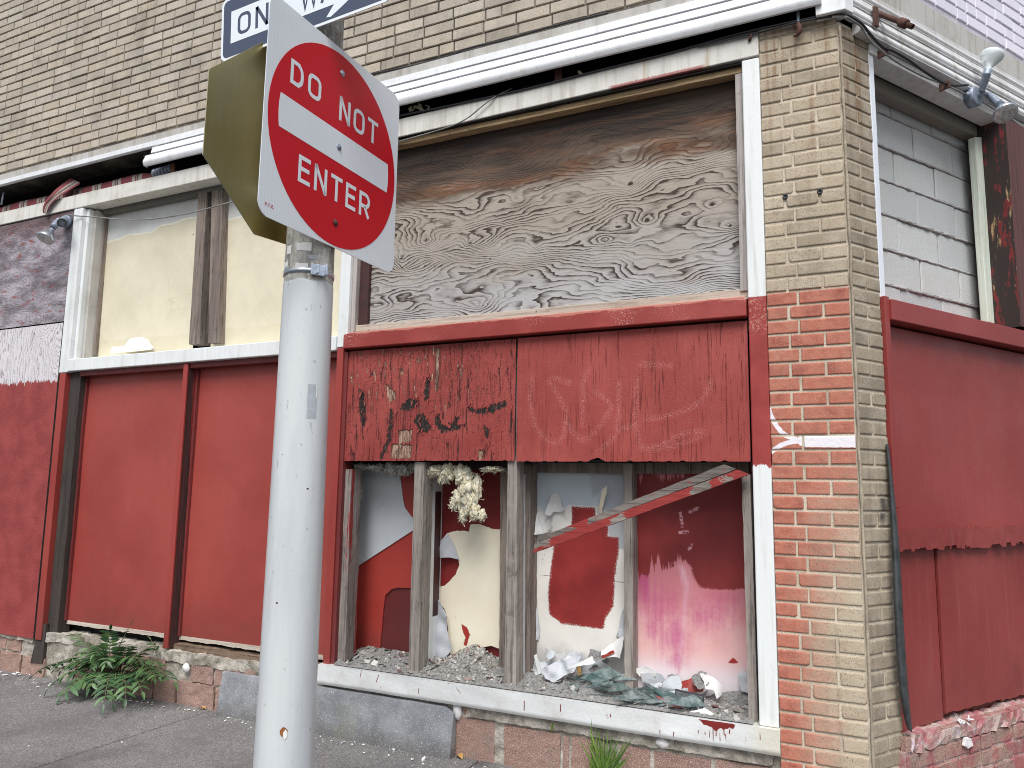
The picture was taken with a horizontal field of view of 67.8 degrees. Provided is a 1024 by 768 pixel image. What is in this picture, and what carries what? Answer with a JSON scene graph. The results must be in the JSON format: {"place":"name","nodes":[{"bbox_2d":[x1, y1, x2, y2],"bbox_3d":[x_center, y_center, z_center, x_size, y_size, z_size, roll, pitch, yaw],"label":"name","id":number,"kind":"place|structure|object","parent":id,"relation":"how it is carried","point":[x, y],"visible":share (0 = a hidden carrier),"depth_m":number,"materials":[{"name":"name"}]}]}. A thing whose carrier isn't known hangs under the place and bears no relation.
{"place":"outdoors","nodes":[
{"label":"outdoors","id":0,"kind":"place"},
{"bbox_2d":[0,670,514,767],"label":"sidewalk","id":1,"kind":"structure","parent":0,"point":[92,743],"depth_m":4.23,"materials":[{"name":"grey concrete"}]},
{"bbox_2d":[28,620,179,715],"bbox_3d":[-2.751,1.821,4.982,1.411,0.521,0.482,-3,-8,25],"label":"weed plant","id":2,"kind":"object","parent":1,"relation":"on","point":[93,660],"visible":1,"depth_m":4.96,"materials":[{"name":"green plant"}]},
{"bbox_2d":[0,671,485,766],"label":"paint flakes","id":3,"kind":"object","parent":1,"relation":"on","point":[193,710],"visible":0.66,"depth_m":4.84,"materials":[{"name":"paint"}]},
{"bbox_2d":[0,672,486,767],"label":"grit","id":4,"kind":"object","parent":1,"relation":"on","point":[209,726],"visible":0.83,"depth_m":4.45,"materials":[{"name":"gravel"}]},
{"bbox_2d":[253,18,343,767],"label":"sign pole","id":5,"kind":"object","parent":1,"relation":"on","point":[286,704],"visible":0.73,"depth_m":2.59,"materials":[{"name":"grey metal"}]},
{"bbox_2d":[202,42,286,243],"bbox_3d":[-0.801,-0.910,2.932,0.114,0.762,0.762,-5,-9,36],"label":"stop sign","id":6,"kind":"object","parent":5,"relation":"attached to","point":[233,122],"visible":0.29,"depth_m":2.77,"materials":[{"name":"metal"}]},
{"bbox_2d":[221,0,387,60],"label":"one way sign","id":7,"kind":"object","parent":5,"relation":"attached to","point":[244,25],"visible":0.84,"depth_m":2.90,"materials":[{"name":"metal"}]},
{"bbox_2d":[257,0,398,271],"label":"do not enter sign","id":8,"kind":"object","parent":5,"relation":"attached to","point":[329,151],"visible":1,"depth_m":2.73,"materials":[{"name":"red metal"}]},
{"bbox_2d":[216,671,455,759],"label":"stone kerb","id":9,"kind":"structure","parent":1,"relation":"on","point":[419,727],"depth_m":4.23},
{"bbox_2d":[0,0,1023,767],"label":"brick building","id":10,"kind":"structure","parent":1,"relation":"on","point":[876,300],"depth_m":4.18,"materials":[{"name":"beige brick"}]},
{"bbox_2d":[0,323,63,638],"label":"plywood board","id":11,"kind":"object","parent":10,"relation":"attached to","point":[29,369],"visible":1,"depth_m":5.85,"materials":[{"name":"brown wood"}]},
{"bbox_2d":[0,211,73,329],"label":"plywood board","id":12,"kind":"object","parent":10,"relation":"attached to","point":[34,270],"visible":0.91,"depth_m":6.13,"materials":[{"name":"purple wood"}]},
{"bbox_2d":[37,215,72,244],"bbox_3d":[-3.497,-1.208,5.875,0.234,0.269,0.230,-3,-8,25],"label":"flood light","id":13,"kind":"object","parent":12,"relation":"attached to","point":[47,236],"visible":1,"depth_m":5.83,"materials":[{"name":"grey metal"}]},
{"bbox_2d":[110,337,153,353],"bbox_3d":[-2.789,-0.302,5.668,0.473,0.154,0.126,-3,-8,25],"label":"plaster scrap","id":14,"kind":"object","parent":10,"relation":"on","point":[136,344],"visible":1,"depth_m":5.67,"materials":[{"name":"white paint"}]},
{"bbox_2d":[68,201,232,219],"bbox_3d":[-2.306,-1.294,5.407,2.563,0.173,0.040,-3,-8,25],"label":"electric cable","id":15,"kind":"object","parent":10,"relation":"attached to","point":[155,218],"visible":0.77,"depth_m":5.53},
{"bbox_2d":[182,663,189,672],"bbox_3d":[-2.100,1.825,4.895,0.060,0.060,0.018,-3,-8,25],"label":"filler dab","id":16,"kind":"object","parent":10,"relation":"attached to","point":[185,667],"visible":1,"depth_m":4.89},
{"bbox_2d":[0,67,561,213],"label":"rolled awning","id":17,"kind":"object","parent":10,"relation":"attached to","point":[63,190],"visible":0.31,"depth_m":6.09,"materials":[{"name":"fabric"}]},
{"bbox_2d":[352,461,414,476],"bbox_3d":[-0.777,0.514,4.628,0.501,0.128,0.125,-3,-8,25],"label":"insulation wad","id":18,"kind":"object","parent":10,"relation":"attached to","point":[391,468],"visible":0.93,"depth_m":4.57,"materials":[{"name":"grey fabric"}]},
{"bbox_2d":[344,339,516,460],"bbox_3d":[-0.491,0.108,4.398,1.136,0.668,0.014,-3,-8,25],"label":"plywood board","id":19,"kind":"object","parent":10,"relation":"attached to","point":[388,383],"visible":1,"depth_m":4.37,"materials":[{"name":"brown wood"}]},
{"bbox_2d":[356,375,511,444],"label":"torn splinters","id":20,"kind":"object","parent":19,"relation":"attached to","point":[435,413],"visible":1,"depth_m":4.37,"materials":[{"name":"brown wood"}]},
{"bbox_2d":[398,88,511,141],"bbox_3d":[-0.360,-1.599,4.519,0.759,0.214,0.050,-2,-8,22],"label":"electric cable","id":21,"kind":"object","parent":10,"relation":"attached to","point":[456,123],"visible":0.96,"depth_m":4.48,"materials":[{"name":"black rubber"}]},
{"bbox_2d":[427,462,507,526],"bbox_3d":[-0.272,0.620,4.303,0.545,0.368,0.151,-3,-8,25],"label":"insulation wad","id":22,"kind":"object","parent":10,"relation":"attached to","point":[466,497],"visible":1,"depth_m":4.28,"materials":[{"name":"beige fabric"}]},
{"bbox_2d":[371,12,607,74],"bbox_3d":[-0.208,-2.000,4.527,1.629,0.034,0.012,-3,-8,25],"label":"electric cable","id":23,"kind":"object","parent":10,"relation":"on","point":[530,32],"visible":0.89,"depth_m":4.44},
{"bbox_2d":[408,70,581,112],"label":"nest scraps","id":24,"kind":"object","parent":10,"relation":"on","point":[419,107],"visible":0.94,"depth_m":4.68,"materials":[{"name":"brown plant"}]},
{"bbox_2d":[334,644,753,723],"bbox_3d":[0.083,1.524,4.048,2.347,0.155,0.304,-3,-8,25],"label":"rubble heap","id":25,"kind":"object","parent":10,"relation":"on","point":[475,664],"visible":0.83,"depth_m":4.08,"materials":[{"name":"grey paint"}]},
{"bbox_2d":[534,654,541,673],"bbox_3d":[0.139,1.506,4.095,0.046,0.104,0.006,-3,-8,25],"label":"lath piece","id":26,"kind":"object","parent":25,"relation":"on","point":[537,664],"visible":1,"depth_m":4.09,"materials":[{"name":"white wood"}]},
{"bbox_2d":[541,656,581,681],"bbox_3d":[0.252,1.482,3.971,0.224,0.136,0.054,-1,-8,17],"label":"paper scrap","id":27,"kind":"object","parent":25,"relation":"on","point":[555,671],"visible":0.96,"depth_m":3.96,"materials":[{"name":"white paper"}]},
{"bbox_2d":[563,679,578,693],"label":"glass shard","id":28,"kind":"object","parent":25,"relation":"on","point":[576,685],"visible":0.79,"depth_m":3.89,"materials":[{"name":"glass"}]},
{"bbox_2d":[577,666,581,675],"bbox_3d":[0.351,1.488,3.972,0.029,0.065,0.006,-3,-8,25],"label":"lath piece","id":29,"kind":"object","parent":25,"relation":"on","point":[579,669],"visible":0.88,"depth_m":3.97,"materials":[{"name":"brown wood"}]},
{"bbox_2d":[583,684,601,689],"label":"glass shard","id":30,"kind":"object","parent":25,"relation":"on","point":[590,686],"visible":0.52,"depth_m":3.86,"materials":[{"name":"glass"}]},
{"bbox_2d":[580,674,608,683],"bbox_3d":[0.436,1.525,3.901,0.197,0.079,0.015,-4,-9,30],"label":"glass shard","id":31,"kind":"object","parent":25,"relation":"on","point":[596,676],"visible":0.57,"depth_m":3.90,"materials":[{"name":"teal glass"}]},
{"bbox_2d":[587,694,608,696],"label":"glass shard","id":32,"kind":"object","parent":25,"relation":"on","point":[599,694],"visible":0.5,"depth_m":3.77,"materials":[{"name":"glass"}]},
{"bbox_2d":[579,666,621,681],"bbox_3d":[0.452,1.489,3.904,0.212,0.075,0.058,1,-8,-4],"label":"glass shard","id":33,"kind":"object","parent":25,"relation":"on","point":[608,672],"visible":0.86,"depth_m":3.90,"materials":[{"name":"teal glass"}]},
{"bbox_2d":[591,681,610,687],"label":"glass shard","id":34,"kind":"object","parent":25,"relation":"on","point":[593,682],"visible":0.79,"depth_m":3.83,"materials":[{"name":"glass"}]},
{"bbox_2d":[598,681,612,684],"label":"glass shard","id":35,"kind":"object","parent":25,"relation":"on","point":[607,683],"visible":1,"depth_m":3.76,"materials":[{"name":"teal glass"}]},
{"bbox_2d":[591,683,631,691],"bbox_3d":[0.496,1.506,3.785,0.198,0.030,0.060,2,-8,-6],"label":"glass shard","id":36,"kind":"object","parent":25,"relation":"on","point":[614,687],"visible":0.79,"depth_m":3.78,"materials":[{"name":"glass"}]},
{"bbox_2d":[610,674,637,680],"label":"glass shard","id":37,"kind":"object","parent":25,"relation":"on","point":[622,677],"visible":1,"depth_m":3.88,"materials":[{"name":"glass"}]},
{"bbox_2d":[614,700,647,703],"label":"glass shard","id":38,"kind":"object","parent":25,"relation":"on","point":[628,701],"visible":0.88,"depth_m":3.69,"materials":[{"name":"glass"}]},
{"bbox_2d":[613,688,650,700],"bbox_3d":[0.568,1.504,3.681,0.226,0.044,0.055,6,-9,-32],"label":"glass shard","id":39,"kind":"object","parent":25,"relation":"on","point":[632,692],"visible":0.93,"depth_m":3.68,"materials":[{"name":"clear glass"}]},
{"bbox_2d":[625,695,652,699],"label":"glass shard","id":40,"kind":"object","parent":25,"relation":"on","point":[638,697],"visible":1,"depth_m":3.66,"materials":[{"name":"clear glass"}]},
{"bbox_2d":[637,686,657,697],"bbox_3d":[0.694,1.519,3.742,0.201,0.074,0.023,-1,-8,13],"label":"glass shard","id":41,"kind":"object","parent":25,"relation":"on","point":[647,691],"visible":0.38,"depth_m":3.75,"materials":[{"name":"glass"}]},
{"bbox_2d":[634,698,663,703],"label":"glass shard","id":42,"kind":"object","parent":25,"relation":"on","point":[651,701],"visible":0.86,"depth_m":3.64,"materials":[{"name":"glass"}]},
{"bbox_2d":[643,681,656,688],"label":"glass shard","id":43,"kind":"object","parent":25,"relation":"on","point":[649,685],"visible":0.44,"depth_m":3.79,"materials":[{"name":"glass"}]},
{"bbox_2d":[654,689,674,696],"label":"glass shard","id":44,"kind":"object","parent":25,"relation":"on","point":[662,693],"visible":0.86,"depth_m":3.70,"materials":[{"name":"glass"}]},
{"bbox_2d":[654,687,674,690],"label":"glass shard","id":45,"kind":"object","parent":25,"relation":"on","point":[667,689],"visible":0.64,"depth_m":3.75,"materials":[{"name":"glass"}]},
{"bbox_2d":[659,698,670,702],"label":"glass shard","id":46,"kind":"object","parent":25,"relation":"on","point":[665,700],"visible":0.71,"depth_m":3.64,"materials":[{"name":"clear glass"}]},
{"bbox_2d":[653,693,683,706],"bbox_3d":[0.758,1.521,3.656,0.192,0.057,0.078,-1,-8,14],"label":"glass shard","id":47,"kind":"object","parent":25,"relation":"on","point":[672,695],"visible":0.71,"depth_m":3.65,"materials":[{"name":"glass"}]},
{"bbox_2d":[675,705,697,709],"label":"glass shard","id":48,"kind":"object","parent":25,"relation":"on","point":[690,708],"visible":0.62,"depth_m":3.58,"materials":[{"name":"glass"}]},
{"bbox_2d":[668,694,706,706],"bbox_3d":[0.814,1.482,3.566,0.185,0.046,0.048,2,-8,-8],"label":"glass shard","id":49,"kind":"object","parent":25,"relation":"on","point":[693,700],"visible":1,"depth_m":3.56,"materials":[{"name":"clear glass"}]},
{"bbox_2d":[675,689,703,708],"bbox_3d":[0.848,1.505,3.641,0.140,0.073,0.026,-3,-8,25],"label":"shard","id":50,"kind":"object","parent":25,"relation":"on","point":[686,693],"visible":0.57,"depth_m":3.65,"materials":[{"name":"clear glass"}]},
{"bbox_2d":[690,708,713,714],"bbox_3d":[0.881,1.526,3.531,0.112,0.041,0.029,-3,-8,25],"label":"paint chip","id":51,"kind":"object","parent":25,"relation":"on","point":[704,710],"visible":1,"depth_m":3.53,"materials":[{"name":"white paint"}]},
{"bbox_2d":[370,80,739,323],"bbox_3d":[0.136,-0.957,4.315,2.260,1.143,0.014,-3,-8,25],"label":"plywood board","id":52,"kind":"object","parent":10,"relation":"attached to","point":[637,199],"visible":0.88,"depth_m":4.21,"materials":[{"name":"grey wood"}]},
{"bbox_2d":[417,41,705,114],"bbox_3d":[0.341,-1.708,4.332,2.236,0.102,0.106,-3,-8,25],"label":"nest debris","id":53,"kind":"object","parent":10,"relation":"on","point":[525,86],"visible":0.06,"depth_m":4.43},
{"bbox_2d":[399,13,844,116],"bbox_3d":[0.434,-1.707,4.152,2.546,0.046,0.024,-3,-8,25],"label":"electric cable","id":54,"kind":"object","parent":10,"relation":"attached to","point":[651,57],"visible":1,"depth_m":4.09,"materials":[{"name":"black rubber"}]},
{"bbox_2d":[516,321,750,461],"bbox_3d":[0.579,0.057,3.888,1.218,0.674,0.014,-3,-8,25],"label":"plywood board","id":55,"kind":"object","parent":10,"relation":"attached to","point":[673,393],"visible":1,"depth_m":3.85,"materials":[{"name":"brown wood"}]},
{"bbox_2d":[533,465,749,552],"bbox_3d":[0.615,0.625,3.750,1.083,0.455,0.046,-3,-8,24],"label":"broken batten","id":56,"kind":"object","parent":10,"relation":"attached to","point":[644,504],"visible":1,"depth_m":3.72,"materials":[{"name":"wood"}]},
{"bbox_2d":[697,16,831,46],"bbox_3d":[1.237,-1.740,3.765,0.637,0.023,0.016,-3,-9,26],"label":"electric cable","id":57,"kind":"object","parent":10,"relation":"attached to","point":[777,27],"visible":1,"depth_m":3.76,"materials":[{"name":"black rubber"}]},
{"bbox_2d":[793,10,801,36],"bbox_3d":[1.383,-1.750,3.690,0.043,0.150,0.024,-6,-10,41],"label":"iron hook","id":58,"kind":"object","parent":10,"relation":"attached to","point":[799,28],"visible":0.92,"depth_m":3.68,"materials":[{"name":"brown metal"}]},
{"bbox_2d":[877,46,888,58],"bbox_3d":[1.824,-1.629,3.746,0.008,0.042,0.056,6,-9,-31],"label":"cable clip","id":59,"kind":"object","parent":10,"relation":"attached to","point":[880,54],"visible":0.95,"depth_m":3.75,"materials":[{"name":"metal"}]},
{"bbox_2d":[872,6,914,29],"bbox_3d":[1.819,-1.778,3.686,0.085,0.218,0.223,7,-9,-36],"label":"pipe stub","id":60,"kind":"object","parent":10,"relation":"attached to","point":[903,23],"visible":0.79,"depth_m":3.69,"materials":[{"name":"metal"}]},
{"bbox_2d":[886,444,911,731],"bbox_3d":[1.705,0.887,3.359,0.048,1.251,0.102,-3,-8,25],"label":"weather strip","id":61,"kind":"object","parent":10,"relation":"on","point":[900,642],"visible":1,"depth_m":3.32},
{"bbox_2d":[845,16,966,95],"bbox_3d":[1.998,-1.629,3.835,1.036,0.108,0.025,6,-9,-31],"label":"electric cable","id":62,"kind":"object","parent":10,"relation":"attached to","point":[887,55],"visible":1,"depth_m":3.75,"materials":[{"name":"black rubber"}]},
{"bbox_2d":[845,13,968,86],"bbox_3d":[2.010,-1.646,3.840,1.057,0.101,0.024,6,-9,-32],"label":"electric cable","id":63,"kind":"object","parent":10,"relation":"attached to","point":[870,34],"visible":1,"depth_m":3.78,"materials":[{"name":"black rubber"}]},
{"bbox_2d":[939,80,949,91],"bbox_3d":[2.287,-1.575,4.028,0.008,0.042,0.056,6,-9,-31],"label":"cable clip","id":64,"kind":"object","parent":10,"relation":"attached to","point":[942,87],"visible":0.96,"depth_m":4.03,"materials":[{"name":"metal"}]},
{"bbox_2d":[956,715,973,725],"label":"flakes","id":65,"kind":"object","parent":10,"relation":"on","point":[960,721],"visible":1,"depth_m":3.50,"materials":[{"name":"white paint"}]},
{"bbox_2d":[962,737,972,748],"bbox_3d":[2.094,1.649,3.504,0.077,0.052,0.015,6,-9,-31],"label":"filler dab","id":66,"kind":"object","parent":10,"relation":"attached to","point":[967,743],"visible":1,"depth_m":3.49,"materials":[{"name":"white"}]},
{"bbox_2d":[963,47,1017,123],"bbox_3d":[2.580,-1.606,4.122,0.243,0.408,0.144,-6,-10,40],"label":"flood light","id":67,"kind":"object","parent":10,"relation":"attached to","point":[990,59],"visible":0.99,"depth_m":4.10,"materials":[{"name":"grey metal"}]},
{"bbox_2d":[982,101,1021,125],"bbox_3d":[2.932,-1.524,4.433,0.805,0.046,0.010,6,-9,-31],"label":"electric cable","id":68,"kind":"object","parent":10,"relation":"attached to","point":[988,105],"visible":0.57,"depth_m":4.29,"materials":[{"name":"black rubber"}]},
{"bbox_2d":[579,721,633,767],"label":"grass tuft","id":69,"kind":"object","parent":1,"relation":"on","point":[603,761],"visible":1,"depth_m":3.63,"materials":[{"name":"green plant"}]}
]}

